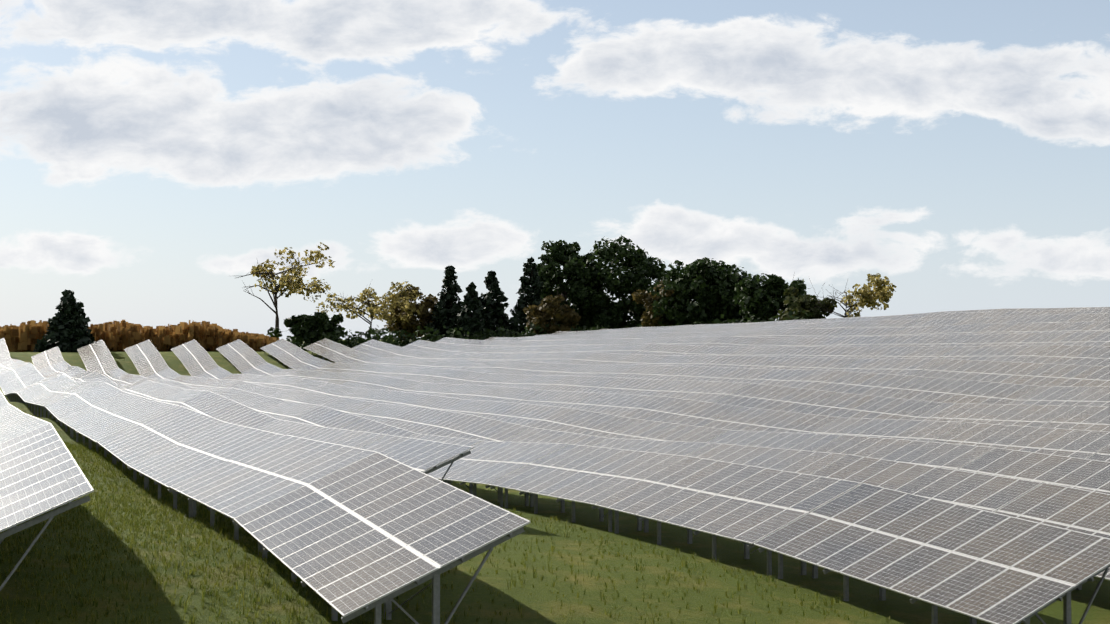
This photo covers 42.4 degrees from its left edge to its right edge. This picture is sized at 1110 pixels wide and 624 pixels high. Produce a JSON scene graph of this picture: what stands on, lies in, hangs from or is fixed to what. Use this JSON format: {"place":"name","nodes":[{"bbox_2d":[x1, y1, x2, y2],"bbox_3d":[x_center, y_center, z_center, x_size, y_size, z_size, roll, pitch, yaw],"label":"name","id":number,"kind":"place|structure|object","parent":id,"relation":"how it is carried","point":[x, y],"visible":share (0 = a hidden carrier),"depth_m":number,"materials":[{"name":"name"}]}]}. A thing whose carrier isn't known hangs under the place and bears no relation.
{"place":"outdoors","nodes":[
{"label":"outdoors","id":0,"kind":"place"},
{"bbox_2d":[0,320,278,351],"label":"hedge","id":1,"kind":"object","parent":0,"point":[113,336],"depth_m":235.51,"materials":[{"name":"brown plant"}]},
{"bbox_2d":[0,340,1109,623],"bbox_3d":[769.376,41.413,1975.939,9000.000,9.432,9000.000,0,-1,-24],"label":"ground","id":2,"kind":"structure","parent":0,"point":[894,606],"depth_m":35.20,"materials":[{"name":"green plant"}]},
{"bbox_2d":[32,289,95,351],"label":"tree","id":3,"kind":"object","parent":2,"relation":"on","point":[69,330],"depth_m":226.97,"materials":[{"name":"green plant"}]},
{"bbox_2d":[237,242,334,337],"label":"tree","id":4,"kind":"object","parent":2,"relation":"on","point":[293,285],"depth_m":264.78,"materials":[{"name":"plant"}]},
{"bbox_2d":[266,311,343,343],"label":"tree","id":5,"kind":"object","parent":2,"relation":"on","point":[312,328],"depth_m":259.06,"materials":[{"name":"green plant"}]},
{"bbox_2d":[316,279,424,338],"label":"tree","id":6,"kind":"object","parent":2,"relation":"on","point":[377,310],"depth_m":276.16,"materials":[{"name":"plant"}]},
{"bbox_2d":[384,286,437,343],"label":"tree","id":7,"kind":"object","parent":2,"relation":"on","point":[430,303],"depth_m":282.57,"materials":[{"name":"green plant"}]},
{"bbox_2d":[426,265,462,340],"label":"tree","id":8,"kind":"object","parent":2,"relation":"on","point":[443,311],"depth_m":278.49,"materials":[{"name":"green plant"}]},
{"bbox_2d":[453,282,487,338],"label":"tree","id":9,"kind":"object","parent":2,"relation":"on","point":[473,323],"depth_m":270.31,"materials":[{"name":"green plant"}]},
{"bbox_2d":[478,270,513,336],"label":"tree","id":10,"kind":"object","parent":2,"relation":"on","point":[495,316],"depth_m":287.68,"materials":[{"name":"green plant"}]},
{"bbox_2d":[508,256,543,336],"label":"tree","id":11,"kind":"object","parent":2,"relation":"on","point":[532,294],"depth_m":282.98,"materials":[{"name":"green plant"}]},
{"bbox_2d":[276,310,813,350],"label":"undergrowth","id":12,"kind":"object","parent":2,"relation":"on","point":[353,341],"visible":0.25,"depth_m":260.49,"materials":[{"name":"green plant"}]},
{"bbox_2d":[523,295,580,333],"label":"tree","id":13,"kind":"object","parent":2,"relation":"on","point":[550,307],"depth_m":273.59,"materials":[{"name":"plant"}]},
{"bbox_2d":[0,330,1109,623],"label":"solar panel supports","id":14,"kind":"object","parent":2,"relation":"on","point":[532,502],"visible":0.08,"depth_m":36.49,"materials":[{"name":"metal"}]},
{"bbox_2d":[0,307,1109,623],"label":"solar panels","id":15,"kind":"object","parent":14,"relation":"on","point":[368,457],"visible":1,"depth_m":61.97,"materials":[{"name":"grey glass"}]},
{"bbox_2d":[529,240,603,328],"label":"tree","id":16,"kind":"object","parent":2,"relation":"on","point":[551,275],"depth_m":293.62,"materials":[{"name":"green plant"}]},
{"bbox_2d":[579,252,606,326],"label":"tree","id":17,"kind":"object","parent":2,"relation":"on","point":[588,254],"depth_m":306.76,"materials":[{"name":"green plant"}]},
{"bbox_2d":[564,235,671,329],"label":"tree","id":18,"kind":"object","parent":2,"relation":"on","point":[638,267],"depth_m":289.11,"materials":[{"name":"green plant"}]},
{"bbox_2d":[631,280,683,326],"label":"tree","id":19,"kind":"object","parent":2,"relation":"on","point":[646,317],"depth_m":264.84,"materials":[{"name":"green plant"}]},
{"bbox_2d":[647,257,752,325],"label":"tree","id":20,"kind":"object","parent":2,"relation":"on","point":[715,293],"depth_m":258.11,"materials":[{"name":"green plant"}]},
{"bbox_2d":[724,276,746,322],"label":"tree","id":21,"kind":"object","parent":2,"relation":"on","point":[737,315],"depth_m":256.57,"materials":[{"name":"green plant"}]},
{"bbox_2d":[733,273,808,322],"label":"tree","id":22,"kind":"object","parent":2,"relation":"on","point":[755,294],"depth_m":239.27,"materials":[{"name":"green plant"}]},
{"bbox_2d":[776,286,836,320],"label":"tree","id":23,"kind":"object","parent":2,"relation":"on","point":[807,301],"depth_m":226.57,"materials":[{"name":"green plant"}]},
{"bbox_2d":[809,273,896,317],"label":"tree","id":24,"kind":"object","parent":2,"relation":"on","point":[879,284],"depth_m":220.36,"materials":[{"name":"plant"}]},
{"bbox_2d":[0,0,1109,339],"label":"sky","id":25,"kind":"structure","parent":0,"point":[153,153],"materials":[{"name":"blue"}]}
]}

